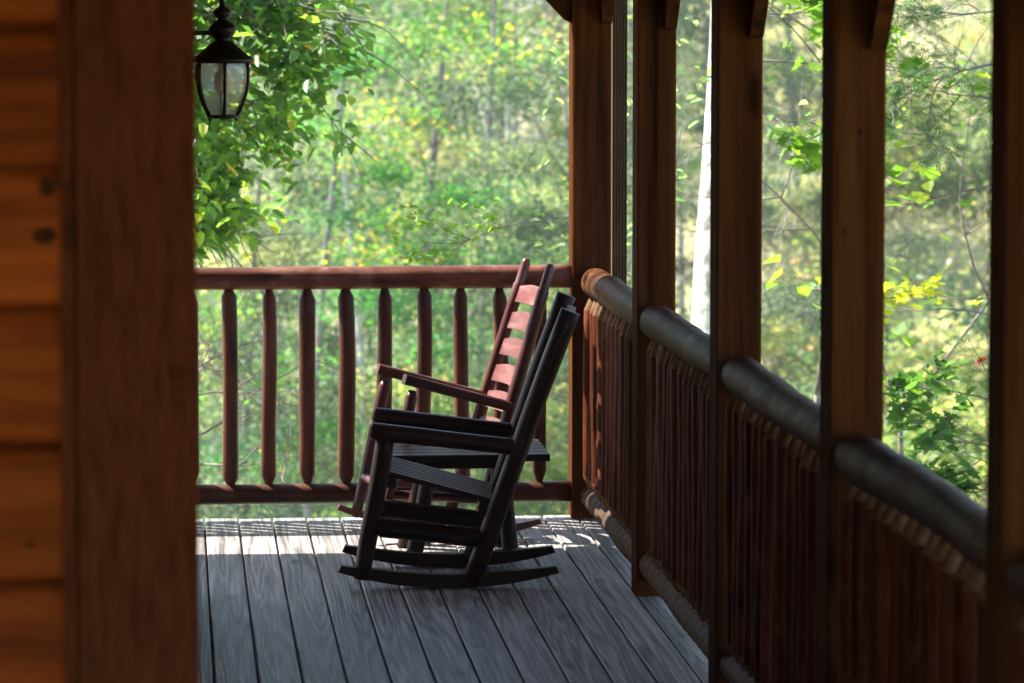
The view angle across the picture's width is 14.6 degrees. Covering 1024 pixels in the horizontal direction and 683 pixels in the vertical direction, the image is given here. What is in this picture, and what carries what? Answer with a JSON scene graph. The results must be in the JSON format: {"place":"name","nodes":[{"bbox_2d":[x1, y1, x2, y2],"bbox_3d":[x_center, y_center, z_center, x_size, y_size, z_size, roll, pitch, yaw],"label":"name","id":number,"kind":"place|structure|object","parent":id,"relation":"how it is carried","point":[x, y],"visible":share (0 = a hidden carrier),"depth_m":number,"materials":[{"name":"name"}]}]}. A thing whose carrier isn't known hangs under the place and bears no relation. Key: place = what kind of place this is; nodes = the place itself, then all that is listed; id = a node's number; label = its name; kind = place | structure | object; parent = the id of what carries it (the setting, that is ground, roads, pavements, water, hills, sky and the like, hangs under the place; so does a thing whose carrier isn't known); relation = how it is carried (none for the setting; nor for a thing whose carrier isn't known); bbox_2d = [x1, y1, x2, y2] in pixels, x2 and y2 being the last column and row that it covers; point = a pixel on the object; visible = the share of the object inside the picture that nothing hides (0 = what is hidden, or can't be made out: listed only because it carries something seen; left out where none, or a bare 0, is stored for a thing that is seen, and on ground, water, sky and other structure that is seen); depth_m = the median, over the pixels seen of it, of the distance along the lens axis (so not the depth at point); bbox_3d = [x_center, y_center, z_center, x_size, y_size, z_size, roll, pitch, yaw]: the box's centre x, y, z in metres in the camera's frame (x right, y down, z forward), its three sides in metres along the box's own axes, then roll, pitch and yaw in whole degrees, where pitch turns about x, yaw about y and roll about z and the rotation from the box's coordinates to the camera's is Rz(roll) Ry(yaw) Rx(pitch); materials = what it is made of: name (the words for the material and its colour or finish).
{"place":"outdoors","nodes":[
{"label":"outdoors","id":0,"kind":"place"},
{"bbox_2d":[198,0,990,512],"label":"ground","id":1,"kind":"structure","parent":0,"point":[894,210],"depth_m":70.74,"materials":[{"name":"soil"}]},
{"bbox_2d":[201,467,278,518],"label":"dark bush","id":2,"kind":"object","parent":1,"relation":"on","point":[248,505],"depth_m":58.38,"materials":[{"name":"green plant"}]},
{"bbox_2d":[195,5,292,443],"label":"dark tree","id":3,"kind":"object","parent":1,"relation":"on","point":[288,328],"depth_m":59.57,"materials":[{"name":"green plant"}]},
{"bbox_2d":[198,360,297,471],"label":"dark bush","id":4,"kind":"object","parent":1,"relation":"on","point":[205,450],"visible":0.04,"depth_m":71.85,"materials":[{"name":"green plant"}]},
{"bbox_2d":[197,121,331,518],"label":"yellow tree","id":5,"kind":"object","parent":1,"relation":"on","point":[215,264],"visible":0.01,"depth_m":57.83,"materials":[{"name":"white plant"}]},
{"bbox_2d":[199,432,331,526],"bbox_3d":[-4.020,3.081,58.355,4.875,3.740,4.630,0,5,1],"label":"dark bush","id":6,"kind":"object","parent":1,"relation":"on","point":[214,454],"visible":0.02,"depth_m":58.24,"materials":[{"name":"green plant"}]},
{"bbox_2d":[204,4,345,190],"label":"dark tree","id":7,"kind":"object","parent":1,"relation":"on","point":[251,99],"depth_m":97.81,"materials":[{"name":"green plant"}]},
{"bbox_2d":[274,60,281,461],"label":"slender tree","id":8,"kind":"object","parent":1,"relation":"on","point":[277,302],"visible":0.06,"depth_m":59.76,"materials":[{"name":"white plant"}]},
{"bbox_2d":[198,301,369,527],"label":"dark tree","id":9,"kind":"object","parent":1,"relation":"on","point":[243,380],"visible":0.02,"depth_m":50.39,"materials":[{"name":"green plant"}]},
{"bbox_2d":[198,389,370,529],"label":"dark tree","id":10,"kind":"object","parent":1,"relation":"on","point":[298,514],"visible":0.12,"depth_m":44.79,"materials":[{"name":"green plant"}]},
{"bbox_2d":[198,289,374,522],"bbox_3d":[-1.167,1.841,19.938,1.192,4.470,0.781,4,7,41],"label":"bare shrub","id":11,"kind":"object","parent":1,"relation":"on","point":[214,356],"visible":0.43,"depth_m":19.82,"materials":[{"name":"plant"}]},
{"bbox_2d":[195,0,427,362],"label":"leafy tree","id":12,"kind":"object","parent":1,"relation":"on","point":[222,217],"visible":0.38,"depth_m":19.96,"materials":[{"name":"green plant"}]},
{"bbox_2d":[197,89,456,528],"bbox_3d":[-3.271,2.782,45.854,6.013,11.372,6.218,-5,7,-42],"label":"dark tree","id":13,"kind":"object","parent":1,"relation":"on","point":[247,355],"visible":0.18,"depth_m":45.02,"materials":[{"name":"green plant"}]},
{"bbox_2d":[303,9,351,527],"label":"slender tree","id":14,"kind":"object","parent":1,"relation":"on","point":[318,344],"visible":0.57,"depth_m":43.09,"materials":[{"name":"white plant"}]},
{"bbox_2d":[195,4,487,529],"bbox_3d":[-3.923,1.205,48.110,6.876,13.857,7.894,4,7,41],"label":"broadleaf tree","id":15,"kind":"object","parent":1,"relation":"on","point":[324,198],"visible":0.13,"depth_m":46.99,"materials":[{"name":"green plant"}]},
{"bbox_2d":[199,46,493,425],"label":"yellow tree","id":16,"kind":"object","parent":1,"relation":"on","point":[365,97],"visible":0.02,"depth_m":71.41,"materials":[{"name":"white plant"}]},
{"bbox_2d":[198,122,543,509],"bbox_3d":[-2.097,1.456,56.626,5.916,9.357,6.000,-3,6,-29],"label":"yellow tree","id":17,"kind":"object","parent":1,"relation":"on","point":[414,156],"visible":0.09,"depth_m":55.94,"materials":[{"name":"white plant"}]},
{"bbox_2d":[202,0,541,432],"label":"broadleaf tree","id":18,"kind":"object","parent":1,"relation":"on","point":[365,86],"visible":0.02,"depth_m":64.51,"materials":[{"name":"green plant"}]},
{"bbox_2d":[262,336,485,441],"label":"dark bush","id":19,"kind":"object","parent":1,"relation":"on","point":[394,350],"visible":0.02,"depth_m":76.99,"materials":[{"name":"green plant"}]},
{"bbox_2d":[372,1,391,384],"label":"slender tree","id":20,"kind":"object","parent":1,"relation":"on","point":[378,147],"visible":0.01,"depth_m":70.03,"materials":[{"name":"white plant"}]},
{"bbox_2d":[197,0,568,517],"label":"pale trunk tree","id":21,"kind":"object","parent":1,"relation":"on","point":[380,174],"visible":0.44,"depth_m":43.56,"materials":[{"name":"green plant"}]},
{"bbox_2d":[255,353,531,522],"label":"broadleaf tree","id":22,"kind":"object","parent":1,"relation":"on","point":[296,462],"visible":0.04,"depth_m":43.22,"materials":[{"name":"green plant"}]},
{"bbox_2d":[294,0,509,255],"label":"broadleaf tree","id":23,"kind":"object","parent":1,"relation":"on","point":[393,92],"visible":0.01,"depth_m":96.10,"materials":[{"name":"green plant"}]},
{"bbox_2d":[238,314,568,519],"bbox_3d":[-0.644,3.556,47.260,4.284,7.834,4.142,4,6,37],"label":"dark tree","id":24,"kind":"object","parent":1,"relation":"on","point":[473,367],"visible":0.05,"depth_m":47.06,"materials":[{"name":"green plant"}]},
{"bbox_2d":[401,0,422,249],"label":"slender tree","id":25,"kind":"object","parent":1,"relation":"on","point":[403,6],"visible":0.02,"depth_m":56.91,"materials":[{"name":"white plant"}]},
{"bbox_2d":[294,352,568,517],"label":"yellow tree","id":26,"kind":"object","parent":1,"relation":"on","point":[561,475],"visible":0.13,"depth_m":44.28,"materials":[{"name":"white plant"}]},
{"bbox_2d":[339,0,540,369],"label":"pale trunk tree","id":27,"kind":"object","parent":1,"relation":"on","point":[436,73],"visible":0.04,"depth_m":75.59,"materials":[{"name":"green plant"}]},
{"bbox_2d":[199,0,683,519],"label":"broadleaf tree","id":28,"kind":"object","parent":1,"relation":"on","point":[441,46],"visible":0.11,"depth_m":49.55,"materials":[{"name":"green plant"}]},
{"bbox_2d":[260,0,632,414],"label":"tall tree","id":29,"kind":"object","parent":1,"relation":"on","point":[369,2],"visible":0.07,"depth_m":62.24,"materials":[{"name":"green plant"}]},
{"bbox_2d":[199,515,707,682],"bbox_3d":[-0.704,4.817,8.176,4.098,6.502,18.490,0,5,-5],"label":"deck","id":30,"kind":"structure","parent":1,"relation":"on","point":[283,601],"depth_m":14.42,"materials":[{"name":"grey wood"}]},
{"bbox_2d":[0,0,199,682],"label":"log house","id":31,"kind":"structure","parent":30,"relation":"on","point":[99,549],"depth_m":7.10,"materials":[{"name":"brown wood"}]},
{"bbox_2d":[195,0,254,120],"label":"wall lantern","id":32,"kind":"object","parent":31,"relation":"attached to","point":[222,50],"depth_m":13.80,"materials":[{"name":"black metal"}]},
{"bbox_2d":[197,264,571,504],"bbox_3d":[-1.539,0.192,16.926,3.615,1.018,0.105,0,5,-5],"label":"back railing","id":33,"kind":"object","parent":30,"relation":"on","point":[460,279],"visible":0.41,"depth_m":16.96,"materials":[{"name":"red wood"}]},
{"bbox_2d":[336,257,553,530],"bbox_3d":[-0.281,0.232,16.572,0.814,1.133,0.520,-1,5,-15],"label":"rocking chair","id":34,"kind":"object","parent":30,"relation":"on","point":[485,396],"visible":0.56,"depth_m":16.61,"materials":[{"name":"red wood"}]},
{"bbox_2d":[338,291,579,588],"bbox_3d":[-0.205,0.368,15.344,0.912,1.082,0.617,0,5,-1],"label":"rocking chair","id":35,"kind":"object","parent":30,"relation":"on","point":[510,444],"visible":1,"depth_m":15.10,"materials":[{"name":"black wood"}]},
{"bbox_2d":[392,439,549,551],"bbox_3d":[-0.190,0.640,16.049,0.636,0.434,0.534,0,5,-5],"label":"side table","id":36,"kind":"object","parent":30,"relation":"on","point":[440,457],"visible":0.44,"depth_m":15.89,"materials":[{"name":"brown wood"}]},
{"bbox_2d":[546,0,614,521],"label":"porch post","id":37,"kind":"object","parent":30,"relation":"on","point":[590,27],"visible":0.63,"depth_m":16.95,"materials":[{"name":"brown wood"}]},
{"bbox_2d":[580,268,631,562],"bbox_3d":[0.437,0.285,16.029,0.136,1.045,2.006,0,5,-5],"label":"side railing","id":38,"kind":"object","parent":37,"relation":"attached to","point":[606,496],"visible":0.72,"depth_m":16.12,"materials":[{"name":"brown wood"}]},
{"bbox_2d":[631,0,679,595],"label":"porch post","id":39,"kind":"object","parent":30,"relation":"on","point":[655,22],"visible":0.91,"depth_m":14.79,"materials":[{"name":"brown wood"}]},
{"bbox_2d":[639,304,709,658],"bbox_3d":[0.619,0.466,13.868,0.137,1.047,2.006,0,5,-5],"label":"side railing","id":40,"kind":"object","parent":39,"relation":"attached to","point":[674,565],"visible":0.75,"depth_m":13.87,"materials":[{"name":"brown wood"}]},
{"bbox_2d":[708,0,768,682],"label":"porch post","id":41,"kind":"object","parent":30,"relation":"on","point":[737,30],"visible":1,"depth_m":12.63,"materials":[{"name":"brown wood"}]},
{"bbox_2d":[719,355,819,682],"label":"side railing","id":42,"kind":"object","parent":41,"relation":"attached to","point":[772,421],"visible":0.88,"depth_m":11.79,"materials":[{"name":"brown wood"}]},
{"bbox_2d":[818,0,895,682],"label":"porch post","id":43,"kind":"object","parent":30,"relation":"on","point":[855,37],"visible":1,"depth_m":10.45,"materials":[{"name":"brown wood"}]},
{"bbox_2d":[984,0,1023,682],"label":"porch post","id":44,"kind":"object","parent":30,"relation":"on","point":[1004,610],"visible":1,"depth_m":8.30,"materials":[{"name":"brown wood"}]},
{"bbox_2d":[835,433,985,682],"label":"side railing","id":45,"kind":"object","parent":44,"relation":"attached to","point":[912,546],"visible":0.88,"depth_m":9.61,"materials":[{"name":"brown wood"}]},
{"bbox_2d":[1007,552,1023,682],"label":"side railing","id":46,"kind":"object","parent":44,"relation":"attached to","point":[1015,578],"visible":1,"depth_m":8.23,"materials":[{"name":"brown wood"}]},
{"bbox_2d":[454,1,473,373],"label":"slender tree","id":47,"kind":"object","parent":1,"relation":"on","point":[465,135],"visible":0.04,"depth_m":65.94,"materials":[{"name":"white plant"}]},
{"bbox_2d":[379,187,568,265],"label":"sapling","id":48,"kind":"object","parent":1,"relation":"on","point":[434,251],"visible":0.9,"depth_m":19.46,"materials":[{"name":"green plant"}]},
{"bbox_2d":[262,0,702,387],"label":"dark tree","id":49,"kind":"object","parent":1,"relation":"on","point":[502,122],"visible":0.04,"depth_m":66.14,"materials":[{"name":"green plant"}]},
{"bbox_2d":[478,0,496,479],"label":"slender tree","id":50,"kind":"object","parent":1,"relation":"on","point":[490,103],"visible":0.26,"depth_m":48.15,"materials":[{"name":"white plant"}]},
{"bbox_2d":[280,0,709,440],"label":"pale trunk tree","id":51,"kind":"object","parent":1,"relation":"on","point":[507,123],"visible":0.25,"depth_m":51.31,"materials":[{"name":"green plant"}]},
{"bbox_2d":[365,2,631,167],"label":"yellow tree","id":52,"kind":"object","parent":1,"relation":"on","point":[537,8],"visible":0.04,"depth_m":98.38,"materials":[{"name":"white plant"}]},
{"bbox_2d":[328,153,690,517],"bbox_3d":[0.229,2.165,54.395,6.000,9.357,5.916,-3,6,-30],"label":"yellow tree","id":53,"kind":"object","parent":1,"relation":"on","point":[551,290],"visible":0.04,"depth_m":53.84,"materials":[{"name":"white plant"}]},
{"bbox_2d":[513,0,518,502],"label":"slender tree","id":54,"kind":"object","parent":1,"relation":"on","point":[514,37],"visible":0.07,"depth_m":60.13,"materials":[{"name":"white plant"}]},
{"bbox_2d":[537,0,544,157],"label":"pale trunk tree","id":55,"kind":"object","parent":1,"relation":"on","point":[542,127],"visible":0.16,"depth_m":116.46,"materials":[{"name":"grey plant"}]},
{"bbox_2d":[372,0,710,389],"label":"broadleaf tree","id":56,"kind":"object","parent":1,"relation":"on","point":[558,28],"visible":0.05,"depth_m":77.49,"materials":[{"name":"green plant"}]},
{"bbox_2d":[522,375,568,514],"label":"yellow tree","id":57,"kind":"object","parent":1,"relation":"on","point":[562,407],"visible":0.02,"depth_m":48.67,"materials":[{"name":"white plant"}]},
{"bbox_2d":[544,0,562,387],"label":"slender tree","id":58,"kind":"object","parent":1,"relation":"on","point":[546,19],"visible":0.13,"depth_m":70.05,"materials":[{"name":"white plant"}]},
{"bbox_2d":[436,233,688,514],"bbox_3d":[0.711,2.655,50.638,4.737,8.314,4.126,-2,5,-18],"label":"broadleaf tree","id":59,"kind":"object","parent":1,"relation":"on","point":[527,309],"depth_m":50.52,"materials":[{"name":"green plant"}]},
{"bbox_2d":[203,0,990,508],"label":"undergrowth","id":60,"kind":"object","parent":1,"relation":"on","point":[969,236],"visible":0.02,"depth_m":64.69,"materials":[{"name":"green plant"}]},
{"bbox_2d":[526,1,709,99],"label":"dark tree","id":61,"kind":"object","parent":1,"relation":"on","point":[568,48],"visible":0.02,"depth_m":104.14,"materials":[{"name":"green plant"}]},
{"bbox_2d":[419,0,821,318],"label":"tall tree","id":62,"kind":"object","parent":1,"relation":"on","point":[693,209],"visible":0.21,"depth_m":54.34,"materials":[{"name":"green plant"}]},
{"bbox_2d":[326,16,923,516],"bbox_3d":[0.848,2.029,45.142,6.218,11.372,6.013,3,6,31],"label":"dark tree","id":63,"kind":"object","parent":1,"relation":"on","point":[542,232],"visible":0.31,"depth_m":44.64,"materials":[{"name":"green plant"}]},
{"bbox_2d":[627,2,632,55],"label":"slender tree","id":64,"kind":"object","parent":1,"relation":"on","point":[631,36],"depth_m":56.13,"materials":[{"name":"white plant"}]},
{"bbox_2d":[566,0,703,98],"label":"tall tree","id":65,"kind":"object","parent":1,"relation":"on","point":[678,63],"visible":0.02,"depth_m":84.30,"materials":[{"name":"green plant"}]},
{"bbox_2d":[495,4,812,277],"bbox_3d":[0.814,1.163,20.361,1.715,5.880,1.472,3,6,28],"label":"slender sapling","id":66,"kind":"object","parent":1,"relation":"on","point":[545,160],"visible":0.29,"depth_m":19.99,"materials":[{"name":"green plant"}]},
{"bbox_2d":[541,0,821,318],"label":"pale trunk tree","id":67,"kind":"object","parent":1,"relation":"on","point":[680,230],"visible":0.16,"depth_m":64.22,"materials":[{"name":"green plant"}]},
{"bbox_2d":[562,0,821,383],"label":"dark tree","id":68,"kind":"object","parent":1,"relation":"on","point":[775,153],"visible":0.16,"depth_m":62.59,"materials":[{"name":"green plant"}]},
{"bbox_2d":[691,19,710,333],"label":"white trunk tree","id":69,"kind":"object","parent":1,"relation":"on","point":[700,317],"visible":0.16,"depth_m":22.13,"materials":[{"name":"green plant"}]},
{"bbox_2d":[677,53,775,153],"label":"upright bush","id":70,"kind":"object","parent":1,"relation":"on","point":[703,98],"visible":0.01,"depth_m":79.38,"materials":[{"name":"green plant"}]},
{"bbox_2d":[761,313,819,382],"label":"yellow bush","id":71,"kind":"object","parent":1,"relation":"on","point":[778,365],"visible":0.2,"depth_m":61.81,"materials":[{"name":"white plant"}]},
{"bbox_2d":[762,175,820,259],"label":"yellow bush","id":72,"kind":"object","parent":1,"relation":"on","point":[803,215],"visible":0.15,"depth_m":65.82,"materials":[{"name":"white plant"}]},
{"bbox_2d":[763,0,821,131],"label":"upright bush","id":73,"kind":"object","parent":1,"relation":"on","point":[808,59],"visible":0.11,"depth_m":71.81,"materials":[{"name":"green plant"}]},
{"bbox_2d":[785,7,801,222],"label":"slender tree","id":74,"kind":"object","parent":1,"relation":"on","point":[789,38],"visible":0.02,"depth_m":68.40,"materials":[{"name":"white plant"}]},
{"bbox_2d":[627,0,990,404],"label":"thin tree","id":75,"kind":"object","parent":1,"relation":"on","point":[817,386],"visible":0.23,"depth_m":20.50,"materials":[{"name":"green plant"}]},
{"bbox_2d":[676,1,990,454],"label":"bare sapling","id":76,"kind":"object","parent":1,"relation":"on","point":[900,440],"visible":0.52,"depth_m":21.35,"materials":[{"name":"plant"}]},
{"bbox_2d":[804,383,937,463],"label":"green bush","id":77,"kind":"object","parent":1,"relation":"on","point":[806,384],"depth_m":50.07,"materials":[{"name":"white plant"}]},
{"bbox_2d":[761,223,986,399],"bbox_3d":[4.500,-0.305,56.426,3.917,2.758,3.142,3,6,34],"label":"upright bush","id":78,"kind":"object","parent":1,"relation":"on","point":[808,248],"visible":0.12,"depth_m":56.20,"materials":[{"name":"green plant"}]},
{"bbox_2d":[761,264,987,500],"bbox_3d":[5.246,1.117,51.388,4.684,4.168,3.800,0,5,5],"label":"green bush","id":79,"kind":"object","parent":1,"relation":"on","point":[810,358],"visible":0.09,"depth_m":51.34,"materials":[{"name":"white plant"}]},
{"bbox_2d":[761,217,988,420],"bbox_3d":[5.483,0.060,53.111,4.110,3.405,3.297,-4,7,-40],"label":"upright bush","id":80,"kind":"object","parent":1,"relation":"on","point":[926,255],"visible":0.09,"depth_m":52.80,"materials":[{"name":"green plant"}]},
{"bbox_2d":[762,140,989,354],"bbox_3d":[1.883,1.589,19.878,0.989,5.150,1.078,4,7,38],"label":"vine","id":81,"kind":"object","parent":1,"relation":"on","point":[930,174],"visible":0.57,"depth_m":19.69,"materials":[{"name":"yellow plant"}]},
{"bbox_2d":[763,0,990,174],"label":"maple sapling","id":82,"kind":"object","parent":1,"relation":"on","point":[801,144],"visible":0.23,"depth_m":20.07,"materials":[{"name":"green plant"}]},
{"bbox_2d":[782,307,987,502],"bbox_3d":[5.440,1.151,50.641,4.356,3.289,4.523,-1,5,-16],"label":"yellow bush","id":83,"kind":"object","parent":1,"relation":"on","point":[895,351],"visible":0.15,"depth_m":49.95,"materials":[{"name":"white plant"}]},
{"bbox_2d":[802,66,984,200],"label":"yellow bush","id":84,"kind":"object","parent":1,"relation":"on","point":[915,103],"visible":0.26,"depth_m":65.44,"materials":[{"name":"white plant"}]},
{"bbox_2d":[810,0,990,178],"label":"hemlock","id":85,"kind":"object","parent":1,"relation":"on","point":[938,12],"visible":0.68,"depth_m":19.74,"materials":[{"name":"green plant"}]},
{"bbox_2d":[883,431,971,490],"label":"green bush","id":86,"kind":"object","parent":1,"relation":"on","point":[907,441],"depth_m":47.88,"materials":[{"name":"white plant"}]},
{"bbox_2d":[883,349,986,498],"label":"maple sapling","id":87,"kind":"object","parent":1,"relation":"on","point":[911,389],"visible":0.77,"depth_m":19.28,"materials":[{"name":"green plant"}]},
{"bbox_2d":[973,356,987,366],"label":"red leaf","id":88,"kind":"object","parent":87,"relation":"attached to","point":[980,360],"visible":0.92,"depth_m":19.34,"materials":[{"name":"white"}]},
{"bbox_2d":[883,391,986,501],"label":"yellow bush","id":89,"kind":"object","parent":1,"relation":"on","point":[981,417],"visible":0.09,"depth_m":48.74,"materials":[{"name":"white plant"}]},
{"bbox_2d":[884,265,987,323],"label":"lime sapling","id":90,"kind":"object","parent":1,"relation":"on","point":[901,294],"visible":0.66,"depth_m":20.41,"materials":[{"name":"yellow plant"}]},
{"bbox_2d":[885,133,986,201],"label":"yellow bush","id":91,"kind":"object","parent":1,"relation":"on","point":[910,154],"visible":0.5,"depth_m":65.23,"materials":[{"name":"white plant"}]},
{"bbox_2d":[890,428,986,507],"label":"upright bush","id":92,"kind":"object","parent":1,"relation":"on","point":[931,456],"visible":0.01,"depth_m":46.25,"materials":[{"name":"green plant"}]},
{"bbox_2d":[890,33,990,233],"bbox_3d":[7.789,-3.034,65.103,4.465,3.936,3.622,5,7,42],"label":"green bush","id":93,"kind":"object","parent":1,"relation":"on","point":[984,146],"visible":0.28,"depth_m":64.71,"materials":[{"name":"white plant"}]},
{"bbox_2d":[906,319,987,497],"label":"hemlock","id":94,"kind":"object","parent":1,"relation":"on","point":[978,437],"visible":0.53,"depth_m":19.59,"materials":[{"name":"green plant"}]},
{"bbox_2d":[932,349,987,425],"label":"yellow bush","id":95,"kind":"object","parent":1,"relation":"on","point":[976,399],"visible":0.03,"depth_m":50.77,"materials":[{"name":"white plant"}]},
{"bbox_2d":[934,442,986,501],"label":"upright bush","id":96,"kind":"object","parent":1,"relation":"on","point":[981,463],"visible":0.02,"depth_m":47.57,"materials":[{"name":"green plant"}]},
{"bbox_2d":[937,13,990,63],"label":"yellow bush","id":97,"kind":"object","parent":1,"relation":"on","point":[962,48],"visible":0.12,"depth_m":70.42,"materials":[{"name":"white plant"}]},
{"bbox_2d":[941,14,990,58],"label":"yellow bush","id":98,"kind":"object","parent":1,"relation":"on","point":[973,35],"visible":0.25,"depth_m":70.68,"materials":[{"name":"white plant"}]},
{"bbox_2d":[952,435,986,501],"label":"upright bush","id":99,"kind":"object","parent":1,"relation":"on","point":[981,499],"visible":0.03,"depth_m":48.38,"materials":[{"name":"green plant"}]},
{"bbox_2d":[950,90,989,165],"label":"green bush","id":100,"kind":"object","parent":1,"relation":"on","point":[969,139],"visible":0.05,"depth_m":66.44,"materials":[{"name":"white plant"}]},
{"bbox_2d":[611,0,626,284],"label":"downspout","id":101,"kind":"object","parent":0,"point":[619,149],"depth_m":17.19,"materials":[{"name":"brown metal"}]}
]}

